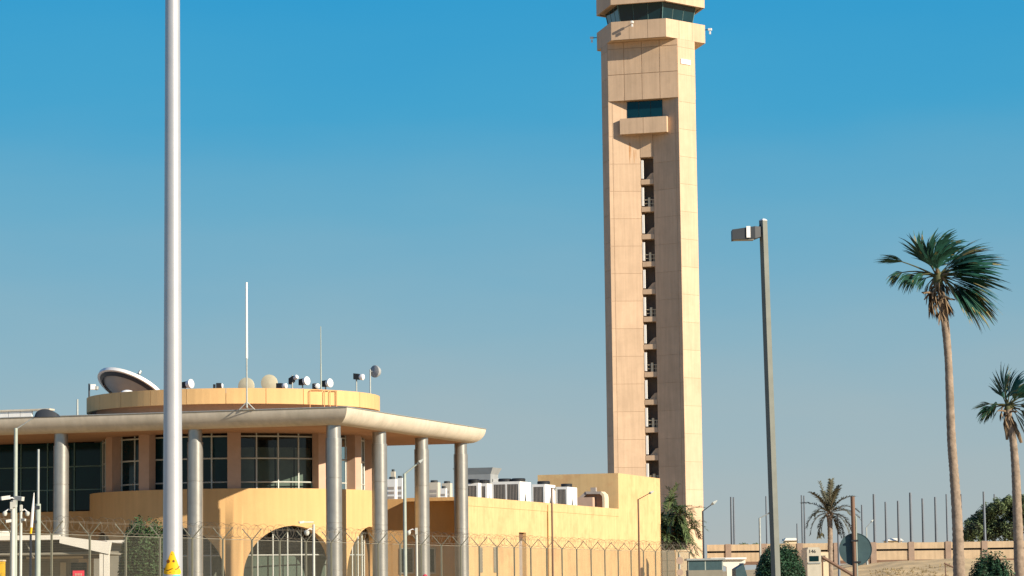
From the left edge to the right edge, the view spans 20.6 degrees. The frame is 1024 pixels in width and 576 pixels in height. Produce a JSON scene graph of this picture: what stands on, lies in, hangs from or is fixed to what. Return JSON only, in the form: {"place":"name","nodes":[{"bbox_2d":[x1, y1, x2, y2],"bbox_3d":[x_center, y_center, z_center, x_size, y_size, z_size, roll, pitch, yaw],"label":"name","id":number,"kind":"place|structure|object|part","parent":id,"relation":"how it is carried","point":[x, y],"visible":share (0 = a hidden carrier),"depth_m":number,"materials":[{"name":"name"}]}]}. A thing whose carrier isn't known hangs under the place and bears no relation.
{"place":"outdoors","nodes":[
{"label":"outdoors","id":0,"kind":"place"},
{"bbox_2d":[0,531,10,535],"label":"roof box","id":1,"kind":"object","parent":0,"point":[7,532],"visible":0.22,"depth_m":118.60,"materials":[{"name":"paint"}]},
{"bbox_2d":[0,0,1023,570],"label":"sky","id":2,"kind":"structure","parent":0,"point":[418,184],"materials":[{"name":"blue"}]},
{"bbox_2d":[596,0,704,571],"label":"control tower","id":3,"kind":"structure","parent":0,"point":[652,334],"depth_m":341.79,"materials":[{"name":"beige concrete"}]},
{"bbox_2d":[662,550,675,575],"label":"block wall","id":4,"kind":"structure","parent":0,"point":[665,565],"depth_m":213.98,"materials":[{"name":"beige concrete"}]},
{"bbox_2d":[732,563,746,575],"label":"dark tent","id":5,"kind":"object","parent":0,"point":[739,570],"visible":1,"depth_m":139.30,"materials":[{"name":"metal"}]},
{"bbox_2d":[723,558,1013,575],"bbox_3d":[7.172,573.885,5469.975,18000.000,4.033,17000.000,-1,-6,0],"label":"ground","id":6,"kind":"structure","parent":0,"point":[863,569],"depth_m":326.23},
{"bbox_2d":[0,560,5,575],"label":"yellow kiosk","id":7,"kind":"object","parent":6,"relation":"on","point":[2,567],"visible":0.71,"depth_m":99.55,"materials":[{"name":"yellow metal"}]},
{"bbox_2d":[0,495,23,575],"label":"camera pole","id":8,"kind":"object","parent":6,"relation":"on","point":[12,521],"visible":1,"depth_m":85.67,"materials":[{"name":"white metal"}]},
{"bbox_2d":[19,505,29,575],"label":"camera pole","id":9,"kind":"object","parent":6,"relation":"on","point":[27,513],"visible":1,"depth_m":86.66,"materials":[{"name":"white metal"}]},
{"bbox_2d":[29,494,33,575],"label":"barrier boom","id":10,"kind":"object","parent":6,"relation":"on","point":[30,546],"visible":1,"depth_m":84.16,"materials":[{"name":"white paint"}]},
{"bbox_2d":[13,409,59,575],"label":"street lamp","id":11,"kind":"object","parent":6,"relation":"on","point":[44,413],"visible":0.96,"depth_m":86.91,"materials":[{"name":"grey metal"}]},
{"bbox_2d":[33,449,40,575],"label":"stepped pole","id":12,"kind":"object","parent":6,"relation":"on","point":[37,508],"visible":1,"depth_m":83.68,"materials":[{"name":"white metal"}]},
{"bbox_2d":[0,540,106,575],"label":"guardhouse","id":13,"kind":"structure","parent":6,"relation":"on","point":[45,565],"depth_m":119.47,"materials":[{"name":"concrete"}]},
{"bbox_2d":[41,562,48,575],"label":"door","id":14,"kind":"structure","parent":13,"relation":"in","point":[44,565],"depth_m":119.39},
{"bbox_2d":[72,562,86,575],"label":"dark window","id":15,"kind":"structure","parent":13,"relation":"in","point":[75,564],"depth_m":119.39,"materials":[{"name":"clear glass"}]},
{"bbox_2d":[0,535,122,575],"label":"carport","id":16,"kind":"object","parent":6,"relation":"on","point":[60,539],"visible":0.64,"depth_m":115.58,"materials":[{"name":"paint"}]},
{"bbox_2d":[73,570,83,575],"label":"red board","id":17,"kind":"object","parent":6,"relation":"on","point":[78,573],"visible":1,"depth_m":83.59,"materials":[{"name":"paint"}]},
{"bbox_2d":[95,540,122,575],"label":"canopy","id":18,"kind":"object","parent":6,"relation":"on","point":[113,560],"visible":0.08,"depth_m":127.92,"materials":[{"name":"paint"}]},
{"bbox_2d":[118,515,162,575],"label":"clipped bush","id":19,"kind":"object","parent":6,"relation":"on","point":[145,565],"visible":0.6,"depth_m":110.89,"materials":[{"name":"green plant"}]},
{"bbox_2d":[163,0,182,575],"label":"white mast","id":20,"kind":"object","parent":6,"relation":"on","point":[172,503],"visible":1,"depth_m":40.10,"materials":[{"name":"metal"}]},
{"bbox_2d":[0,388,486,575],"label":"pavilion","id":21,"kind":"structure","parent":6,"relation":"on","point":[274,458],"depth_m":157.05,"materials":[{"name":"paint"}]},
{"bbox_2d":[0,408,54,416],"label":"roof screen","id":22,"kind":"object","parent":21,"relation":"on","point":[18,413],"visible":0.46,"depth_m":169.23,"materials":[{"name":"white paint"}]},
{"bbox_2d":[88,384,98,396],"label":"roof camera","id":23,"kind":"object","parent":21,"relation":"on","point":[94,387],"visible":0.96,"depth_m":163.23,"materials":[{"name":"grey paint"}]},
{"bbox_2d":[97,367,159,392],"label":"satellite dish","id":24,"kind":"object","parent":21,"relation":"on","point":[113,380],"visible":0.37,"depth_m":167.10,"materials":[{"name":"white paint"}]},
{"bbox_2d":[182,379,193,388],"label":"round aerial","id":25,"kind":"object","parent":21,"relation":"on","point":[189,383],"visible":0.95,"depth_m":160.28,"materials":[{"name":"white paint"}]},
{"bbox_2d":[183,542,219,575],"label":"arch window","id":26,"kind":"structure","parent":21,"relation":"in","point":[210,555],"depth_m":155.76,"materials":[{"name":"metal"}]},
{"bbox_2d":[213,383,222,387],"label":"aerial box","id":27,"kind":"object","parent":21,"relation":"on","point":[218,385],"visible":0.72,"depth_m":159.22,"materials":[{"name":"black metal"}]},
{"bbox_2d":[238,378,253,387],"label":"round aerial","id":28,"kind":"object","parent":21,"relation":"on","point":[242,383],"visible":0.55,"depth_m":170.26,"materials":[{"name":"paint"}]},
{"bbox_2d":[239,282,254,409],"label":"radio mast","id":29,"kind":"object","parent":21,"relation":"on","point":[246,313],"visible":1,"depth_m":151.01,"materials":[{"name":"metal"}]},
{"bbox_2d":[261,375,277,387],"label":"round aerial","id":30,"kind":"object","parent":21,"relation":"on","point":[269,381],"visible":0.77,"depth_m":170.26,"materials":[{"name":"paint"}]},
{"bbox_2d":[276,383,287,387],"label":"round aerial","id":31,"kind":"object","parent":21,"relation":"on","point":[281,385],"visible":0.8,"depth_m":159.28,"materials":[{"name":"white paint"}]},
{"bbox_2d":[248,526,324,575],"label":"arch window","id":32,"kind":"structure","parent":21,"relation":"in","point":[273,554],"depth_m":156.56,"materials":[{"name":"metal"}]},
{"bbox_2d":[288,375,298,388],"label":"round aerial","id":33,"kind":"object","parent":21,"relation":"on","point":[291,379],"visible":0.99,"depth_m":160.38,"materials":[{"name":"white paint"}]},
{"bbox_2d":[298,377,309,388],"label":"round aerial","id":34,"kind":"object","parent":21,"relation":"on","point":[304,381],"visible":0.98,"depth_m":160.31,"materials":[{"name":"white paint"}]},
{"bbox_2d":[312,383,319,388],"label":"round aerial","id":35,"kind":"object","parent":21,"relation":"on","point":[315,385],"visible":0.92,"depth_m":159.30,"materials":[{"name":"white paint"}]},
{"bbox_2d":[320,326,321,388],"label":"radio mast","id":36,"kind":"object","parent":21,"relation":"on","point":[320,362],"visible":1,"depth_m":158.40,"materials":[{"name":"white metal"}]},
{"bbox_2d":[309,389,336,406],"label":"pipe frame","id":37,"kind":"object","parent":21,"relation":"on","point":[324,396],"visible":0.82,"depth_m":157.87,"materials":[{"name":"beige metal"}]},
{"bbox_2d":[322,379,332,389],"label":"round aerial","id":38,"kind":"object","parent":21,"relation":"on","point":[327,383],"visible":1,"depth_m":158.27,"materials":[{"name":"white paint"}]},
{"bbox_2d":[351,536,364,575],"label":"arch window","id":39,"kind":"structure","parent":21,"relation":"in","point":[362,552],"depth_m":162.00,"materials":[{"name":"metal"}]},
{"bbox_2d":[353,373,364,391],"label":"round aerial","id":40,"kind":"object","parent":21,"relation":"on","point":[356,377],"visible":1,"depth_m":160.34,"materials":[{"name":"white paint"}]},
{"bbox_2d":[369,365,380,393],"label":"round aerial","id":41,"kind":"object","parent":21,"relation":"on","point":[374,371],"visible":1,"depth_m":162.29,"materials":[{"name":"metal"}]},
{"bbox_2d":[299,521,314,575],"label":"camera pole","id":42,"kind":"object","parent":6,"relation":"on","point":[306,533],"visible":1,"depth_m":117.49,"materials":[{"name":"white metal"}]},
{"bbox_2d":[0,513,695,575],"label":"perimeter fence","id":43,"kind":"object","parent":6,"relation":"on","point":[586,570],"visible":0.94,"depth_m":124.92,"materials":[{"name":"metal"}]},
{"bbox_2d":[407,528,417,575],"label":"camera pole","id":44,"kind":"object","parent":6,"relation":"on","point":[416,533],"visible":0.95,"depth_m":127.43,"materials":[{"name":"white metal"}]},
{"bbox_2d":[403,459,423,575],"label":"street lamp","id":45,"kind":"object","parent":6,"relation":"on","point":[405,528],"visible":1,"depth_m":124.54,"materials":[{"name":"grey metal"}]},
{"bbox_2d":[347,473,660,575],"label":"annex wing","id":46,"kind":"structure","parent":6,"relation":"on","point":[617,519],"depth_m":190.40,"materials":[{"name":"beige paint"}]},
{"bbox_2d":[387,477,396,498],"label":"plant cabinet","id":47,"kind":"object","parent":46,"relation":"on","point":[391,487],"visible":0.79,"depth_m":189.56,"materials":[{"name":"white metal"}]},
{"bbox_2d":[391,469,395,478],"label":"plant cabinet","id":48,"kind":"object","parent":46,"relation":"on","point":[393,473],"visible":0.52,"depth_m":199.70,"materials":[{"name":"metal"}]},
{"bbox_2d":[396,476,402,498],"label":"plant cabinet","id":49,"kind":"object","parent":46,"relation":"on","point":[399,487],"visible":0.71,"depth_m":195.56,"materials":[{"name":"white metal"}]},
{"bbox_2d":[401,548,413,573],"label":"window","id":50,"kind":"structure","parent":46,"relation":"in","point":[408,552],"depth_m":175.72,"materials":[{"name":"glass"}]},
{"bbox_2d":[430,548,435,573],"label":"window","id":51,"kind":"structure","parent":46,"relation":"in","point":[432,550],"depth_m":175.29,"materials":[{"name":"glass"}]},
{"bbox_2d":[429,480,439,497],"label":"plant cabinet","id":52,"kind":"object","parent":46,"relation":"on","point":[434,488],"visible":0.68,"depth_m":195.52,"materials":[{"name":"metal"}]},
{"bbox_2d":[440,486,446,496],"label":"plant cabinet","id":53,"kind":"object","parent":46,"relation":"on","point":[443,491],"visible":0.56,"depth_m":187.57,"materials":[{"name":"white metal"}]},
{"bbox_2d":[442,481,451,496],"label":"plant cabinet","id":54,"kind":"object","parent":46,"relation":"on","point":[448,484],"visible":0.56,"depth_m":199.51,"materials":[{"name":"metal"}]},
{"bbox_2d":[468,479,480,496],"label":"air conditioner","id":55,"kind":"object","parent":46,"relation":"on","point":[474,487],"visible":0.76,"depth_m":180.28,"materials":[{"name":"white paint"}]},
{"bbox_2d":[453,467,501,483],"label":"roof hood","id":56,"kind":"object","parent":46,"relation":"on","point":[490,473],"visible":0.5,"depth_m":223.65,"materials":[{"name":"white paint"}]},
{"bbox_2d":[480,480,491,497],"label":"air conditioner","id":57,"kind":"object","parent":46,"relation":"on","point":[486,489],"visible":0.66,"depth_m":182.02,"materials":[{"name":"white paint"}]},
{"bbox_2d":[492,478,530,501],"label":"air conditioner","id":58,"kind":"object","parent":46,"relation":"on","point":[518,489],"visible":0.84,"depth_m":189.17,"materials":[{"name":"white paint"}]},
{"bbox_2d":[519,540,522,575],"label":"slot window","id":59,"kind":"structure","parent":46,"relation":"in","point":[520,569],"depth_m":184.83,"materials":[{"name":"metal"}]},
{"bbox_2d":[532,481,555,503],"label":"air conditioner","id":60,"kind":"object","parent":46,"relation":"on","point":[541,491],"visible":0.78,"depth_m":194.57,"materials":[{"name":"white paint"}]},
{"bbox_2d":[556,484,576,504],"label":"air conditioner","id":61,"kind":"object","parent":46,"relation":"on","point":[566,494],"visible":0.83,"depth_m":199.89,"materials":[{"name":"white paint"}]},
{"bbox_2d":[577,487,608,507],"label":"roof duct","id":62,"kind":"object","parent":46,"relation":"on","point":[593,497],"visible":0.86,"depth_m":205.84,"materials":[{"name":"paint"}]},
{"bbox_2d":[551,487,556,575],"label":"street lamp","id":63,"kind":"object","parent":6,"relation":"on","point":[555,488],"visible":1,"depth_m":139.49,"materials":[{"name":"grey metal"}]},
{"bbox_2d":[637,491,653,575],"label":"street lamp","id":64,"kind":"object","parent":6,"relation":"on","point":[650,492],"visible":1,"depth_m":164.34,"materials":[{"name":"grey metal"}]},
{"bbox_2d":[676,554,682,575],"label":"twin sign","id":65,"kind":"object","parent":6,"relation":"on","point":[679,560],"visible":1,"depth_m":129.35,"materials":[{"name":"metal"}]},
{"bbox_2d":[674,550,689,575],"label":"cream pillar","id":66,"kind":"structure","parent":6,"relation":"on","point":[682,551],"depth_m":211.03,"materials":[{"name":"beige concrete"}]},
{"bbox_2d":[660,482,709,557],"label":"bushy palm","id":67,"kind":"object","parent":6,"relation":"on","point":[675,528],"visible":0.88,"depth_m":230.62,"materials":[{"name":"green plant"}]},
{"bbox_2d":[684,558,724,575],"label":"gate booth","id":68,"kind":"object","parent":6,"relation":"on","point":[704,566],"visible":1,"depth_m":149.25,"materials":[{"name":"concrete"}]},
{"bbox_2d":[689,560,704,569],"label":"window","id":69,"kind":"structure","parent":68,"relation":"in","point":[693,564],"depth_m":149.28,"materials":[{"name":"teal glass"}]},
{"bbox_2d":[706,560,721,569],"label":"window","id":70,"kind":"structure","parent":68,"relation":"in","point":[710,564],"depth_m":149.28,"materials":[{"name":"teal glass"}]},
{"bbox_2d":[702,500,716,557],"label":"street lamp","id":71,"kind":"object","parent":6,"relation":"on","point":[713,503],"visible":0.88,"depth_m":189.29,"materials":[{"name":"grey metal"}]},
{"bbox_2d":[730,497,732,544],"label":"tall pole","id":72,"kind":"object","parent":6,"relation":"on","point":[731,520],"visible":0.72,"depth_m":370.69,"materials":[{"name":"grey metal"}]},
{"bbox_2d":[733,497,735,544],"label":"tall pole","id":73,"kind":"object","parent":6,"relation":"on","point":[734,539],"visible":0.72,"depth_m":388.55,"materials":[{"name":"grey metal"}]},
{"bbox_2d":[723,557,746,575],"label":"flared canopy","id":74,"kind":"object","parent":6,"relation":"on","point":[729,564],"visible":0.58,"depth_m":159.22,"materials":[{"name":"paint"}]},
{"bbox_2d":[731,219,780,575],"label":"flood lamp","id":75,"kind":"object","parent":6,"relation":"on","point":[749,233],"visible":1,"depth_m":50.06,"materials":[{"name":"metal"}]},
{"bbox_2d":[759,512,768,559],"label":"street lamp","id":76,"kind":"object","parent":6,"relation":"on","point":[760,535],"visible":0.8,"depth_m":229.05,"materials":[{"name":"metal"}]},
{"bbox_2d":[765,496,767,543],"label":"tall pole","id":77,"kind":"object","parent":6,"relation":"on","point":[766,520],"visible":0.56,"depth_m":388.60,"materials":[{"name":"grey metal"}]},
{"bbox_2d":[754,539,805,575],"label":"clipped bush","id":78,"kind":"object","parent":6,"relation":"on","point":[789,562],"visible":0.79,"depth_m":116.91,"materials":[{"name":"green plant"}]},
{"bbox_2d":[782,538,796,543],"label":"cabin","id":79,"kind":"object","parent":6,"relation":"on","point":[790,540],"visible":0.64,"depth_m":393.39,"materials":[{"name":"metal"}]},
{"bbox_2d":[801,495,803,542],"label":"tall pole","id":80,"kind":"object","parent":6,"relation":"on","point":[802,520],"visible":0.51,"depth_m":388.60,"materials":[{"name":"grey metal"}]},
{"bbox_2d":[803,496,805,542],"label":"tall pole","id":81,"kind":"object","parent":6,"relation":"on","point":[804,520],"visible":0.51,"depth_m":388.56,"materials":[{"name":"grey metal"}]},
{"bbox_2d":[801,547,820,575],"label":"gate pillar","id":82,"kind":"structure","parent":6,"relation":"on","point":[811,557],"depth_m":174.17,"materials":[{"name":"beige paint"}]},
{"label":"rear window","id":83,"kind":"part","parent":82,"relation":"part of","materials":[{"name":"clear glass"}]},
{"bbox_2d":[821,552,828,575],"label":"barrier post","id":84,"kind":"object","parent":6,"relation":"on","point":[825,567],"visible":0.64,"depth_m":179.11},
{"bbox_2d":[801,478,860,575],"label":"date palm","id":85,"kind":"object","parent":6,"relation":"on","point":[827,499],"visible":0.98,"depth_m":214.08,"materials":[{"name":"green plant"}]},
{"bbox_2d":[821,556,852,575],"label":"ramp rail","id":86,"kind":"object","parent":6,"relation":"on","point":[837,565],"visible":0.91,"depth_m":169.09,"materials":[{"name":"brown metal"}]},
{"bbox_2d":[837,515,840,575],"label":"tall pole","id":87,"kind":"object","parent":6,"relation":"on","point":[838,544],"visible":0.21,"depth_m":298.59,"materials":[{"name":"white metal"}]},
{"bbox_2d":[839,497,871,575],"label":"round sign","id":88,"kind":"object","parent":6,"relation":"on","point":[855,549],"visible":1,"depth_m":63.76,"materials":[{"name":"metal"}]},
{"bbox_2d":[861,505,863,534],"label":"tall pole","id":89,"kind":"object","parent":6,"relation":"on","point":[862,531],"visible":0.51,"depth_m":388.59,"materials":[{"name":"grey metal"}]},
{"bbox_2d":[707,541,1023,564],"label":"concrete wall","id":90,"kind":"structure","parent":6,"relation":"on","point":[891,552],"depth_m":348.37,"materials":[{"name":"beige concrete"}]},
{"bbox_2d":[873,494,876,542],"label":"tall pole","id":91,"kind":"object","parent":6,"relation":"on","point":[874,525],"visible":0.51,"depth_m":370.60,"materials":[{"name":"grey metal"}]},
{"bbox_2d":[884,502,887,542],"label":"tall pole","id":92,"kind":"object","parent":6,"relation":"on","point":[886,533],"visible":0.51,"depth_m":370.52,"materials":[{"name":"grey metal"}]},
{"bbox_2d":[883,538,903,542],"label":"cabin","id":93,"kind":"object","parent":6,"relation":"on","point":[892,540],"visible":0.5,"depth_m":393.37,"materials":[{"name":"metal"}]},
{"bbox_2d":[897,501,900,542],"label":"tall pole","id":94,"kind":"object","parent":6,"relation":"on","point":[898,524],"visible":0.51,"depth_m":370.61,"materials":[{"name":"grey metal"}]},
{"bbox_2d":[869,563,948,575],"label":"dry scrub","id":95,"kind":"object","parent":6,"relation":"on","point":[922,571],"visible":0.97,"depth_m":315.88,"materials":[{"name":"brown plant"}]},
{"bbox_2d":[909,493,912,541],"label":"tall pole","id":96,"kind":"object","parent":6,"relation":"on","point":[910,517],"visible":0.58,"depth_m":370.60,"materials":[{"name":"grey metal"}]},
{"bbox_2d":[921,498,924,541],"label":"tall pole","id":97,"kind":"object","parent":6,"relation":"on","point":[923,523],"visible":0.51,"depth_m":370.55,"materials":[{"name":"grey metal"}]},
{"bbox_2d":[934,497,937,541],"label":"tall pole","id":98,"kind":"object","parent":6,"relation":"on","point":[935,517],"visible":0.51,"depth_m":370.56,"materials":[{"name":"grey metal"}]},
{"bbox_2d":[877,228,1010,575],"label":"fan palm","id":99,"kind":"object","parent":6,"relation":"on","point":[966,263],"visible":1,"depth_m":80.17,"materials":[{"name":"green plant"}]},
{"bbox_2d":[946,494,948,540],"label":"tall pole","id":100,"kind":"object","parent":6,"relation":"on","point":[947,534],"visible":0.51,"depth_m":388.55,"materials":[{"name":"grey metal"}]},
{"bbox_2d":[960,494,962,520],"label":"tall pole","id":101,"kind":"object","parent":6,"relation":"on","point":[961,506],"visible":0.24,"depth_m":388.79,"materials":[{"name":"grey metal"}]},
{"bbox_2d":[983,492,985,540],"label":"tall pole","id":102,"kind":"object","parent":6,"relation":"on","point":[984,523],"visible":0.58,"depth_m":370.66,"materials":[{"name":"grey metal"}]},
{"bbox_2d":[968,549,1014,575],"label":"clipped bush","id":103,"kind":"object","parent":6,"relation":"on","point":[988,565],"visible":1,"depth_m":91.26,"materials":[{"name":"green plant"}]},
{"bbox_2d":[963,494,1023,541],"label":"broad tree","id":104,"kind":"object","parent":6,"relation":"on","point":[997,526],"visible":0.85,"depth_m":372.64,"materials":[{"name":"green plant"}]},
{"bbox_2d":[972,364,1023,575],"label":"fan palm","id":105,"kind":"object","parent":6,"relation":"on","point":[1010,425],"visible":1,"depth_m":99.81,"materials":[{"name":"green plant"}]}
]}

